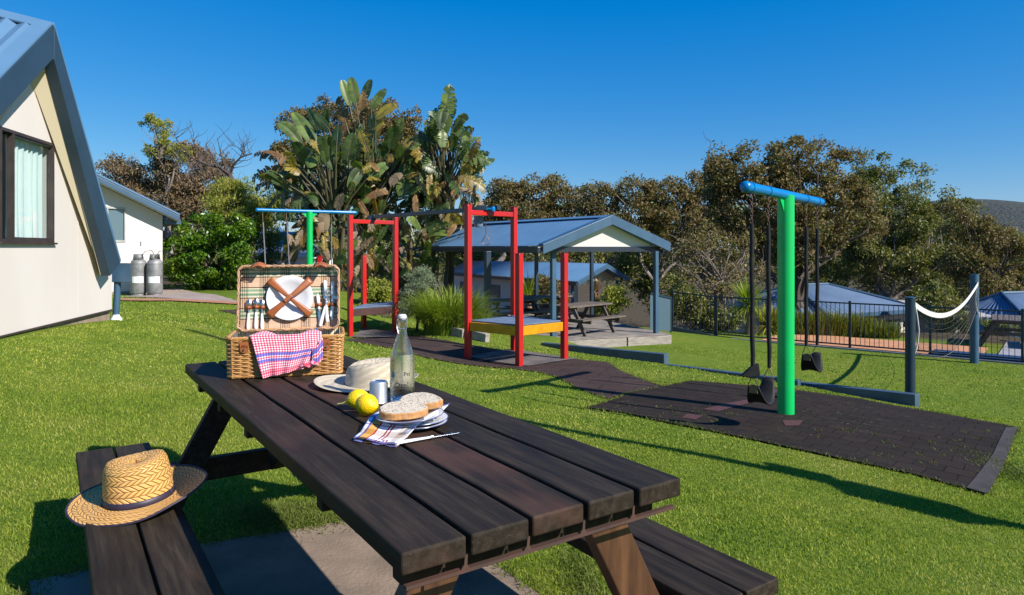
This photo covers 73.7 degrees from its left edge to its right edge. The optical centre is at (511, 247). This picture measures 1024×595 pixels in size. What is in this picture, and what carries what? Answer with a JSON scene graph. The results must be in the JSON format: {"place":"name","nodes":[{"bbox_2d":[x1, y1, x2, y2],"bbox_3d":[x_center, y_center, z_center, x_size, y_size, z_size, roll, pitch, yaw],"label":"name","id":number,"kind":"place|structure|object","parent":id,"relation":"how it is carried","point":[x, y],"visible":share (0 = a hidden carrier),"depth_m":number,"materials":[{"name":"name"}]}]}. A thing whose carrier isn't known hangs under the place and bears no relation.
{"place":"outdoors","nodes":[
{"label":"outdoors","id":0,"kind":"place"},
{"bbox_2d":[125,288,236,301],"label":"garden path","id":1,"kind":"structure","parent":0,"point":[176,293],"depth_m":16.88,"materials":[{"name":"concrete"}]},
{"bbox_2d":[146,250,169,294],"bbox_3d":[-9.507,0.683,18.275,0.551,1.227,0.430,0,0,29],"label":"gas bottle","id":2,"kind":"object","parent":1,"relation":"on","point":[154,263],"visible":0.95,"depth_m":18.15,"materials":[{"name":"silver metal"}]},
{"bbox_2d":[0,254,1023,594],"bbox_3d":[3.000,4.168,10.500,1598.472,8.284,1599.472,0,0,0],"label":"ground","id":3,"kind":"structure","parent":0,"point":[638,316],"depth_m":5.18,"materials":[{"name":"plant"}]},
{"bbox_2d":[0,9,130,337],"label":"gable house","id":4,"kind":"structure","parent":3,"relation":"on","point":[60,263],"depth_m":7.14,"materials":[{"name":"paint"}]},
{"bbox_2d":[0,126,57,243],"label":"window","id":5,"kind":"structure","parent":4,"relation":"in","point":[20,153],"depth_m":6.94,"materials":[{"name":"brown metal"}]},
{"bbox_2d":[97,173,180,293],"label":"cream cottage","id":6,"kind":"structure","parent":3,"relation":"on","point":[138,221],"depth_m":18.75,"materials":[{"name":"white paint"}]},
{"bbox_2d":[107,207,125,241],"bbox_3d":[-10.763,-0.631,18.568,0.439,0.952,0.080,0,0,-35],"label":"window","id":7,"kind":"structure","parent":6,"relation":"in","point":[117,215],"depth_m":18.61,"materials":[{"name":"metal"}]},
{"bbox_2d":[130,250,153,295],"bbox_3d":[-9.945,0.681,18.331,0.551,1.227,0.430,0,0,-17],"label":"gas bottle","id":8,"kind":"object","parent":3,"relation":"on","point":[138,284],"visible":0.91,"depth_m":18.16,"materials":[{"name":"silver metal"}]},
{"bbox_2d":[93,138,235,257],"bbox_3d":[-15.240,-1.562,30.075,6.604,6.444,3.768,0,0,0],"label":"scrub tree","id":9,"kind":"object","parent":3,"relation":"on","point":[187,203],"visible":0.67,"depth_m":29.39,"materials":[{"name":"brown plant"}]},
{"bbox_2d":[137,112,192,257],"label":"scrub tree","id":10,"kind":"object","parent":3,"relation":"on","point":[161,145],"visible":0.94,"depth_m":28.83,"materials":[{"name":"green plant"}]},
{"bbox_2d":[120,298,236,303],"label":"brick kerb","id":11,"kind":"structure","parent":3,"relation":"on","point":[214,301],"depth_m":15.34,"materials":[{"name":"ceramic"}]},
{"bbox_2d":[159,121,254,256],"bbox_3d":[-12.092,-1.827,27.117,4.150,6.604,1.879,0,0,0],"label":"dead tree","id":12,"kind":"object","parent":3,"relation":"on","point":[222,169],"visible":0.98,"depth_m":26.96,"materials":[{"name":"brown plant"}]},
{"bbox_2d":[163,209,259,289],"bbox_3d":[-9.032,0.195,20.634,3.022,2.788,2.127,0,0,0],"label":"green bush","id":13,"kind":"object","parent":3,"relation":"on","point":[229,239],"visible":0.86,"depth_m":20.15,"materials":[{"name":"green plant"}]},
{"bbox_2d":[198,173,283,255],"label":"scrub tree","id":14,"kind":"object","parent":3,"relation":"on","point":[238,196],"visible":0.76,"depth_m":23.71,"materials":[{"name":"green plant"}]},
{"bbox_2d":[246,224,299,264],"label":"scrub tree","id":15,"kind":"object","parent":3,"relation":"on","point":[270,255],"visible":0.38,"depth_m":23.46,"materials":[{"name":"green plant"}]},
{"bbox_2d":[29,521,539,594],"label":"patio slab","id":16,"kind":"structure","parent":3,"relation":"on","point":[348,561],"depth_m":2.74,"materials":[{"name":"concrete"}]},
{"bbox_2d":[76,355,777,594],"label":"picnic table","id":17,"kind":"object","parent":16,"relation":"on","point":[485,487],"visible":0.76,"depth_m":1.82,"materials":[{"name":"brown wood"}]},
{"bbox_2d":[65,449,207,526],"bbox_3d":[-1.326,0.818,2.418,0.464,0.169,0.395,-3,4,0],"label":"straw hat","id":18,"kind":"object","parent":17,"relation":"on","point":[136,488],"visible":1,"depth_m":2.34,"materials":[{"name":"wicker"}]},
{"bbox_2d":[225,262,344,378],"bbox_3d":[-1.023,0.312,3.118,0.501,0.492,0.375,0,0,-15],"label":"picnic basket","id":19,"kind":"object","parent":17,"relation":"on","point":[256,280],"visible":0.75,"depth_m":3.23,"materials":[{"name":"wicker"}]},
{"bbox_2d":[250,330,322,377],"bbox_3d":[-0.980,0.461,2.971,0.303,0.189,0.127,0,0,-15],"label":"tea towel","id":20,"kind":"object","parent":19,"relation":"hanging from","point":[275,354],"visible":1,"depth_m":2.94,"materials":[{"name":"red fabric"}]},
{"bbox_2d":[266,275,312,319],"bbox_3d":[-1.059,0.238,3.256,0.214,0.214,0.015,0,-7,-15],"label":"plate","id":21,"kind":"object","parent":19,"relation":"attached to","point":[289,284],"visible":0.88,"depth_m":3.26,"materials":[{"name":"white ceramic"}]},
{"bbox_2d":[337,389,367,408],"bbox_3d":[-0.542,0.524,2.358,0.068,0.068,0.104,0,0,40],"label":"lemon","id":22,"kind":"object","parent":17,"relation":"on","point":[353,396],"visible":0.62,"depth_m":2.35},
{"bbox_2d":[313,357,418,392],"bbox_3d":[-0.593,0.508,2.787,0.420,0.101,0.362,0,0,-6],"label":"sun hat","id":23,"kind":"object","parent":17,"relation":"on","point":[361,374],"visible":0.68,"depth_m":2.71,"materials":[{"name":"beige wicker"}]},
{"bbox_2d":[355,394,378,415],"bbox_3d":[-0.471,0.522,2.274,0.108,0.072,0.072,0,0,-3],"label":"lemon","id":24,"kind":"object","parent":17,"relation":"on","point":[366,404],"visible":0.99,"depth_m":2.25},
{"bbox_2d":[369,380,387,403],"bbox_3d":[-0.483,0.521,2.474,0.069,0.076,0.069,0,0,0],"label":"tumbler","id":25,"kind":"object","parent":17,"relation":"on","point":[378,389],"visible":0.84,"depth_m":2.45,"materials":[{"name":"silver metal"}]},
{"bbox_2d":[353,403,449,446],"bbox_3d":[-0.344,0.540,2.116,0.204,0.037,0.408,0,0,10],"label":"napkin","id":26,"kind":"object","parent":17,"relation":"on","point":[374,431],"visible":0.59,"depth_m":2.02,"materials":[{"name":"fabric"}]},
{"bbox_2d":[390,314,414,401],"bbox_3d":[-0.399,0.400,2.481,0.089,0.318,0.090,0,0,0],"label":"glass bottle","id":27,"kind":"object","parent":17,"relation":"on","point":[402,372],"visible":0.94,"depth_m":2.45,"materials":[{"name":"clear"}]},
{"bbox_2d":[394,432,460,443],"bbox_3d":[-0.241,0.551,1.980,0.215,0.012,0.017,0,0,-33],"label":"knife","id":28,"kind":"object","parent":17,"relation":"on","point":[413,440],"visible":0.99,"depth_m":1.96,"materials":[{"name":"metal"}]},
{"bbox_2d":[413,419,447,430],"bbox_3d":[-0.308,0.550,2.146,0.210,0.017,0.210,0,0,0],"label":"plate","id":29,"kind":"object","parent":17,"relation":"on","point":[430,426],"visible":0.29,"depth_m":2.09,"materials":[{"name":"white ceramic"}]},
{"bbox_2d":[387,412,447,426],"bbox_3d":[-0.306,0.541,2.150,0.210,0.017,0.210,0,0,0],"label":"plate","id":30,"kind":"object","parent":29,"relation":"on","point":[443,417],"visible":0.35,"depth_m":2.12,"materials":[{"name":"white ceramic"}]},
{"bbox_2d":[376,408,443,424],"bbox_3d":[-0.316,0.524,2.118,0.210,0.017,0.210,-3,0,0],"label":"plate","id":31,"kind":"object","parent":30,"relation":"on","point":[440,413],"visible":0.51,"depth_m":2.07,"materials":[{"name":"white ceramic"}]},
{"bbox_2d":[379,401,427,419],"bbox_3d":[-0.334,0.501,2.104,0.150,0.022,0.106,0,9,-8],"label":"bread slice","id":32,"kind":"object","parent":31,"relation":"on","point":[401,410],"visible":1,"depth_m":2.08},
{"bbox_2d":[400,392,442,409],"bbox_3d":[-0.288,0.491,2.182,0.142,0.022,0.101,0,10,12],"label":"bread slice","id":33,"kind":"object","parent":31,"relation":"on","point":[431,401],"visible":0.8,"depth_m":2.17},
{"bbox_2d":[257,232,332,264],"bbox_3d":[-9.700,0.598,30.648,5.695,2.732,3.090,0,0,26],"label":"pale cabin","id":34,"kind":"object","parent":3,"relation":"on","point":[301,259],"visible":0.12,"depth_m":28.96,"materials":[{"name":"grey metal"}]},
{"bbox_2d":[255,208,356,264],"bbox_3d":[-5.605,0.159,18.781,2.784,2.426,0.168,0,0,-31],"label":"green swing set","id":35,"kind":"object","parent":3,"relation":"on","point":[309,215],"visible":0.94,"depth_m":18.73,"materials":[{"name":"paint"}]},
{"bbox_2d":[262,213,289,264],"bbox_3d":[-6.306,0.036,18.278,0.716,1.932,0.202,0,0,-33],"label":"belt swing","id":36,"kind":"object","parent":35,"relation":"hanging from","point":[264,240],"visible":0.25,"depth_m":18.29,"materials":[{"name":"metal"}]},
{"bbox_2d":[252,108,388,290],"bbox_3d":[-6.075,-1.525,21.567,4.607,5.964,2.937,0,0,0],"label":"bird of paradise","id":37,"kind":"object","parent":3,"relation":"on","point":[289,175],"visible":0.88,"depth_m":21.22,"materials":[{"name":"plant"}]},
{"bbox_2d":[262,93,435,283],"bbox_3d":[-7.072,-2.675,30.049,8.083,8.700,4.427,0,0,0],"label":"scrub tree","id":38,"kind":"object","parent":3,"relation":"on","point":[408,131],"visible":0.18,"depth_m":29.58,"materials":[{"name":"green plant"}]},
{"bbox_2d":[347,215,397,336],"bbox_3d":[-3.045,0.639,15.550,0.984,2.681,2.054,0,0,0],"label":"play frame","id":39,"kind":"object","parent":3,"relation":"on","point":[364,309],"visible":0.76,"depth_m":15.23,"materials":[{"name":"red paint"}]},
{"bbox_2d":[367,205,500,222],"bbox_3d":[-1.788,-0.635,13.381,0.378,0.199,4.502,0,0,-40],"label":"trolley rail","id":40,"kind":"object","parent":39,"relation":"attached to","point":[373,217],"visible":0.97,"depth_m":13.20,"materials":[{"name":"metal"}]},
{"bbox_2d":[474,216,489,244],"bbox_3d":[-0.522,-0.304,11.950,0.293,0.524,0.170,0,0,0],"label":"hanging trolley","id":41,"kind":"object","parent":40,"relation":"hanging from","point":[478,221],"visible":0.94,"depth_m":11.88,"materials":[{"name":"grey metal"}]},
{"bbox_2d":[351,329,396,336],"bbox_3d":[-2.930,1.866,14.874,0.944,0.068,1.650,0,0,-5],"label":"concrete pad","id":42,"kind":"object","parent":3,"relation":"on","point":[374,333],"visible":0.83,"depth_m":15.08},
{"bbox_2d":[357,276,391,304],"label":"flowering shrub","id":43,"kind":"object","parent":3,"relation":"on","point":[377,292],"visible":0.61,"depth_m":18.28,"materials":[{"name":"green plant"}]},
{"bbox_2d":[331,77,447,299],"bbox_3d":[-4.020,-1.767,22.442,4.126,7.631,3.106,0,0,0],"label":"bird of paradise","id":44,"kind":"object","parent":3,"relation":"on","point":[402,174],"visible":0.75,"depth_m":21.85,"materials":[{"name":"plant"}]},
{"bbox_2d":[395,264,440,331],"bbox_3d":[-2.195,1.300,15.573,1.149,1.865,1.127,0,0,0],"label":"grey shrub","id":45,"kind":"object","parent":3,"relation":"on","point":[412,284],"visible":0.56,"depth_m":15.44,"materials":[{"name":"green plant"}]},
{"bbox_2d":[391,284,508,335],"bbox_3d":[-1.342,1.303,14.591,2.731,1.114,2.740,0,0,0],"label":"grass clump","id":46,"kind":"object","parent":3,"relation":"on","point":[441,315],"visible":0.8,"depth_m":14.12,"materials":[{"name":"green plant"}]},
{"bbox_2d":[408,84,494,294],"bbox_3d":[-2.058,-1.500,22.239,3.015,7.304,2.830,0,0,0],"label":"bird of paradise","id":47,"kind":"object","parent":3,"relation":"on","point":[435,137],"visible":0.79,"depth_m":21.70,"materials":[{"name":"plant"}]},
{"bbox_2d":[450,327,463,337],"bbox_3d":[-1.213,1.752,14.150,0.120,0.219,0.705,0,0,-44],"label":"garden sleeper","id":48,"kind":"object","parent":3,"relation":"on","point":[457,332],"visible":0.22,"depth_m":13.96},
{"bbox_2d":[472,331,489,341],"bbox_3d":[-0.710,1.773,13.725,0.658,0.258,0.120,0,0,45],"label":"garden sleeper","id":49,"kind":"object","parent":3,"relation":"on","point":[481,336],"visible":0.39,"depth_m":13.56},
{"bbox_2d":[344,335,661,398],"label":"rubber surfacing","id":50,"kind":"structure","parent":3,"relation":"on","point":[604,379],"depth_m":10.65,"materials":[{"name":"rubber"}]},
{"bbox_2d":[472,349,578,365],"bbox_3d":[0.180,1.859,11.601,1.476,0.035,1.218,0,0,42],"label":"concrete pad","id":51,"kind":"object","parent":50,"relation":"on","point":[529,358],"visible":0.88,"depth_m":11.56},
{"bbox_2d":[464,204,568,365],"bbox_3d":[0.070,0.603,11.500,1.274,2.669,1.241,0,0,44],"label":"play frame","id":52,"kind":"object","parent":51,"relation":"on","point":[516,325],"visible":0.9,"depth_m":11.45,"materials":[{"name":"red paint"}]},
{"bbox_2d":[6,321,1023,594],"bbox_3d":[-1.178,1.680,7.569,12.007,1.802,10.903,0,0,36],"label":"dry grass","id":53,"kind":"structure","parent":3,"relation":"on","point":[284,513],"depth_m":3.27,"materials":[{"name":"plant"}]},
{"bbox_2d":[509,270,547,313],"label":"young palm","id":54,"kind":"object","parent":3,"relation":"on","point":[528,289],"visible":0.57,"depth_m":22.87,"materials":[{"name":"green plant"}]},
{"bbox_2d":[482,171,589,260],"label":"gum tree","id":55,"kind":"object","parent":3,"relation":"on","point":[509,194],"visible":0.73,"depth_m":37.34,"materials":[{"name":"green plant"}]},
{"bbox_2d":[453,260,629,322],"bbox_3d":[0.618,2.567,31.837,3.864,3.885,11.685,0,0,-36],"label":"white cabin","id":56,"kind":"object","parent":3,"relation":"on","point":[578,274],"visible":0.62,"depth_m":30.64,"materials":[{"name":"blue metal"}]},
{"bbox_2d":[530,272,571,312],"bbox_3d":[1.285,2.015,23.475,1.657,2.398,1.474,0,0,0],"label":"garden shrub","id":57,"kind":"object","parent":3,"relation":"on","point":[545,281],"visible":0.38,"depth_m":23.24,"materials":[{"name":"green plant"}]},
{"bbox_2d":[436,209,678,280],"bbox_3d":[2.597,1.919,39.922,14.815,9.457,3.615,0,0,0],"label":"gum tree","id":58,"kind":"object","parent":3,"relation":"on","point":[477,256],"visible":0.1,"depth_m":39.51,"materials":[{"name":"green plant"}]},
{"bbox_2d":[482,313,671,347],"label":"concrete slab","id":59,"kind":"structure","parent":3,"relation":"on","point":[598,332],"depth_m":17.32,"materials":[{"name":"concrete"}]},
{"bbox_2d":[477,297,549,317],"bbox_3d":[-0.050,1.839,19.300,1.720,0.762,1.580,0,0,-30],"label":"picnic table","id":60,"kind":"object","parent":59,"relation":"on","point":[532,301],"visible":0.54,"depth_m":19.12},
{"bbox_2d":[409,215,670,336],"bbox_3d":[0.789,0.745,20.276,5.257,3.130,7.649,0,0,-30],"label":"picnic shelter","id":61,"kind":"object","parent":59,"relation":"on","point":[598,233],"visible":0.81,"depth_m":17.54,"materials":[{"name":"blue metal"}]},
{"bbox_2d":[505,294,581,318],"bbox_3d":[0.950,1.839,20.600,1.720,0.762,1.580,0,0,-38],"label":"picnic table","id":62,"kind":"object","parent":59,"relation":"on","point":[545,306],"visible":0.38,"depth_m":20.47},
{"bbox_2d":[536,301,625,336],"bbox_3d":[1.800,1.839,17.750,1.720,0.762,1.580,0,0,-44],"label":"picnic table","id":63,"kind":"object","parent":59,"relation":"on","point":[585,318],"visible":0.8,"depth_m":17.61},
{"bbox_2d":[163,192,1023,298],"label":"woodland","id":64,"kind":"object","parent":3,"relation":"on","point":[406,238],"visible":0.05,"depth_m":50.48,"materials":[{"name":"green plant"}]},
{"bbox_2d":[583,273,605,314],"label":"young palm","id":65,"kind":"object","parent":3,"relation":"on","point":[597,285],"visible":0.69,"depth_m":25.89,"materials":[{"name":"plant"}]},
{"bbox_2d":[541,342,668,363],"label":"edging beam","id":66,"kind":"structure","parent":3,"relation":"on","point":[661,358],"depth_m":12.61,"materials":[{"name":"blue paint"}]},
{"bbox_2d":[594,284,632,321],"bbox_3d":[3.681,2.456,24.991,1.531,2.317,1.364,0,0,-42],"label":"garden shrub","id":67,"kind":"object","parent":3,"relation":"on","point":[613,293],"visible":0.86,"depth_m":24.79,"materials":[{"name":"green plant"}]},
{"bbox_2d":[572,169,733,281],"bbox_3d":[6.632,1.432,32.957,8.250,10.452,3.584,0,0,0],"label":"gum tree","id":68,"kind":"object","parent":3,"relation":"on","point":[658,209],"visible":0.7,"depth_m":32.53,"materials":[{"name":"green plant"}]},
{"bbox_2d":[649,292,671,331],"bbox_3d":[4.160,1.814,19.011,0.083,1.225,1.509,0,0,34],"label":"screen","id":69,"kind":"object","parent":3,"relation":"on","point":[665,313],"visible":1,"depth_m":19.16,"materials":[{"name":"blue paint"}]},
{"bbox_2d":[671,290,714,334],"bbox_3d":[5.420,2.005,20.400,1.383,1.430,0.055,0,0,37],"label":"pool fence","id":70,"kind":"object","parent":3,"relation":"on","point":[672,296],"visible":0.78,"depth_m":20.39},
{"bbox_2d":[672,326,715,335],"bbox_3d":[5.100,2.470,20.200,1.810,0.418,0.100,0,0,27],"label":"ramp edge","id":71,"kind":"object","parent":3,"relation":"on","point":[677,329],"visible":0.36,"depth_m":20.12,"materials":[{"name":"blue paint"}]},
{"bbox_2d":[665,280,744,331],"bbox_3d":[6.608,2.599,23.504,3.106,3.033,1.765,0,0,0],"label":"garden shrub","id":72,"kind":"object","parent":3,"relation":"on","point":[681,284],"visible":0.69,"depth_m":23.16,"materials":[{"name":"green plant"}]},
{"bbox_2d":[651,217,776,316],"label":"gum tree","id":73,"kind":"object","parent":3,"relation":"on","point":[715,266],"visible":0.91,"depth_m":23.87,"materials":[{"name":"green plant"}]},
{"bbox_2d":[666,364,800,385],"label":"edging beam","id":74,"kind":"structure","parent":3,"relation":"on","point":[797,381],"depth_m":10.47,"materials":[{"name":"blue paint"}]},
{"bbox_2d":[718,274,774,334],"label":"cabbage tree","id":75,"kind":"object","parent":3,"relation":"on","point":[744,293],"visible":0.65,"depth_m":20.50,"materials":[{"name":"green plant"}]},
{"bbox_2d":[744,303,776,334],"bbox_3d":[7.789,2.277,20.864,1.783,1.290,1.655,0,0,0],"label":"plant","id":76,"kind":"object","parent":3,"relation":"on","point":[764,325],"visible":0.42,"depth_m":20.68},
{"bbox_2d":[756,307,776,334],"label":"hedge plant","id":77,"kind":"object","parent":3,"relation":"on","point":[773,324],"visible":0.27,"depth_m":20.60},
{"bbox_2d":[698,131,888,309],"bbox_3d":[10.803,0.854,26.485,7.134,10.959,3.912,0,0,0],"label":"gum tree","id":78,"kind":"object","parent":3,"relation":"on","point":[722,188],"visible":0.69,"depth_m":25.91,"materials":[{"name":"green plant"}]},
{"bbox_2d":[611,245,982,315],"bbox_3d":[14.204,3.118,34.135,18.790,7.234,3.683,0,0,0],"label":"gum tree","id":79,"kind":"object","parent":3,"relation":"on","point":[629,264],"visible":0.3,"depth_m":33.56,"materials":[{"name":"green plant"}]},
{"bbox_2d":[589,381,1017,493],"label":"rubber paving","id":80,"kind":"structure","parent":3,"relation":"on","point":[900,427],"depth_m":6.65,"materials":[{"name":"rubber"}]},
{"bbox_2d":[705,400,747,410],"bbox_3d":[2.528,1.736,7.579,1.186,0.051,0.168,0,0,-41],"label":"red rubber strip","id":81,"kind":"object","parent":80,"relation":"on","point":[725,406],"visible":0.7,"depth_m":7.43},
{"bbox_2d":[740,181,824,414],"bbox_3d":[2.922,0.625,7.204,0.167,2.458,2.740,0,0,39],"label":"green swing set","id":82,"kind":"object","parent":80,"relation":"on","point":[786,200],"visible":0.98,"depth_m":7.05,"materials":[{"name":"paint"}]},
{"bbox_2d":[747,196,774,405],"bbox_3d":[2.367,0.492,6.488,0.202,1.981,0.532,0,0,38],"label":"belt swing","id":83,"kind":"object","parent":82,"relation":"hanging from","point":[764,392],"visible":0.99,"depth_m":6.49,"materials":[{"name":"black rubber"}]},
{"bbox_2d":[740,363,759,377],"bbox_3d":[2.196,1.131,6.295,0.175,0.127,0.050,0,0,0],"label":"rubber sleeve","id":84,"kind":"object","parent":83,"relation":"attached to","point":[752,371],"visible":1,"depth_m":6.27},
{"bbox_2d":[801,204,822,372],"bbox_3d":[3.483,0.471,7.930,0.202,1.940,0.548,0,0,37],"label":"belt swing","id":85,"kind":"object","parent":82,"relation":"hanging from","point":[812,361],"visible":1,"depth_m":7.82,"materials":[{"name":"black rubber"}]},
{"bbox_2d":[967,427,1017,492],"bbox_3d":[4.202,1.769,5.881,0.133,0.070,2.677,0,0,41],"label":"rubber edge strip","id":86,"kind":"object","parent":80,"relation":"on","point":[981,480],"visible":1,"depth_m":5.46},
{"bbox_2d":[707,283,904,332],"bbox_3d":[12.729,3.808,29.000,6.101,4.604,6.100,0,0,-28],"label":"hipped cabin","id":87,"kind":"object","parent":3,"relation":"on","point":[829,292],"visible":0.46,"depth_m":27.71,"materials":[{"name":"blue metal"}]},
{"bbox_2d":[795,306,819,334],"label":"hedge plant","id":88,"kind":"object","parent":3,"relation":"on","point":[810,323],"visible":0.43,"depth_m":20.36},
{"bbox_2d":[801,309,835,334],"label":"hedge plant","id":89,"kind":"object","parent":3,"relation":"on","point":[821,329],"visible":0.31,"depth_m":20.22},
{"bbox_2d":[812,309,847,335],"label":"hedge plant","id":90,"kind":"object","parent":3,"relation":"on","point":[834,330],"visible":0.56,"depth_m":20.14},
{"bbox_2d":[831,309,864,336],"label":"hedge plant","id":91,"kind":"object","parent":3,"relation":"on","point":[844,329],"visible":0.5,"depth_m":20.02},
{"bbox_2d":[801,381,919,406],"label":"edging beam","id":92,"kind":"structure","parent":3,"relation":"on","point":[906,398],"depth_m":9.00,"materials":[{"name":"blue paint"}]},
{"bbox_2d":[844,309,879,337],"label":"hedge plant","id":93,"kind":"object","parent":3,"relation":"on","point":[863,332],"visible":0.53,"depth_m":19.92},
{"bbox_2d":[715,295,1023,361],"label":"pool fence","id":94,"kind":"object","parent":3,"relation":"on","point":[930,307],"visible":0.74,"depth_m":17.34,"materials":[{"name":"metal"}]},
{"bbox_2d":[859,318,891,337],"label":"hedge plant","id":95,"kind":"object","parent":3,"relation":"on","point":[876,332],"visible":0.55,"depth_m":19.78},
{"bbox_2d":[732,338,1023,364],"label":"fence kerb","id":96,"kind":"structure","parent":3,"relation":"on","point":[917,354],"depth_m":16.97,"materials":[{"name":"concrete"}]},
{"bbox_2d":[875,317,904,338],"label":"hedge plant","id":97,"kind":"object","parent":3,"relation":"on","point":[885,334],"visible":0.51,"depth_m":19.70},
{"bbox_2d":[819,149,988,298],"bbox_3d":[18.022,0.735,31.946,8.781,10.982,3.890,0,0,0],"label":"gum tree","id":98,"kind":"object","parent":3,"relation":"on","point":[920,216],"visible":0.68,"depth_m":31.53,"materials":[{"name":"green plant"}]},
{"bbox_2d":[905,297,915,392],"bbox_3d":[5.250,1.704,9.000,0.131,2.111,0.131,0,0,0],"label":"net post","id":99,"kind":"object","parent":3,"relation":"on","point":[910,344],"visible":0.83,"depth_m":8.95,"materials":[{"name":"blue paint"}]},
{"bbox_2d":[916,282,978,357],"bbox_3d":[7.915,1.247,12.196,0.081,1.082,8.271,0,0,39],"label":"volleyball net","id":100,"kind":"object","parent":99,"relation":"attached to","point":[936,315],"visible":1,"depth_m":11.16,"materials":[{"name":"white fabric"}]},
{"bbox_2d":[897,300,990,332],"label":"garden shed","id":101,"kind":"structure","parent":3,"relation":"on","point":[926,329],"depth_m":24.99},
{"bbox_2d":[904,291,1023,336],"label":"hipped cabin","id":102,"kind":"object","parent":3,"relation":"on","point":[1007,300],"visible":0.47,"depth_m":24.43,"materials":[{"name":"blue metal"}]},
{"bbox_2d":[909,279,1020,336],"bbox_3d":[14.949,2.570,22.439,3.718,3.097,2.155,0,0,0],"label":"garden shrub","id":103,"kind":"object","parent":3,"relation":"on","point":[932,292],"visible":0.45,"depth_m":22.25,"materials":[{"name":"green plant"}]},
{"bbox_2d":[970,274,978,363],"bbox_3d":[10.499,1.679,15.500,0.187,2.161,0.187,0,0,0],"label":"net post","id":104,"kind":"object","parent":3,"relation":"on","point":[974,337],"visible":0.81,"depth_m":15.43,"materials":[{"name":"blue paint"}]},
{"bbox_2d":[932,349,1020,361],"bbox_3d":[14.530,2.585,13.591,10.600,0.050,0.800,0,0,39],"label":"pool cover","id":105,"kind":"object","parent":3,"relation":"on","point":[989,358],"depth_m":16.21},
{"bbox_2d":[933,194,1023,301],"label":"gum tree","id":106,"kind":"object","parent":3,"relation":"on","point":[992,270],"visible":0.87,"depth_m":27.60,"materials":[{"name":"green plant"}]},
{"bbox_2d":[978,223,1023,294],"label":"gum tree","id":107,"kind":"object","parent":3,"relation":"on","point":[1019,277],"visible":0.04,"depth_m":32.67,"materials":[{"name":"green plant"}]},
{"bbox_2d":[0,0,1023,253],"label":"sky","id":108,"kind":"structure","parent":0,"point":[583,91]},
{"bbox_2d":[762,334,987,353],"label":"patio","id":109,"kind":"structure","parent":0,"point":[865,341],"depth_m":18.50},
{"bbox_2d":[740,199,1023,256],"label":"hill","id":110,"kind":"structure","parent":0,"point":[1007,211],"depth_m":541.41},
{"bbox_2d":[999,341,1020,355],"bbox_3d":[16.360,2.618,14.808,9.300,0.050,3.300,0,0,39],"label":"pool surround","id":111,"kind":"object","parent":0,"point":[1008,347],"visible":0.6,"depth_m":17.57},
{"bbox_2d":[979,314,1020,345],"bbox_3d":[13.300,2.251,18.300,1.580,0.762,1.720,0,0,35],"label":"picnic table","id":112,"kind":"object","parent":111,"relation":"on","point":[1008,319],"visible":0.64,"depth_m":18.07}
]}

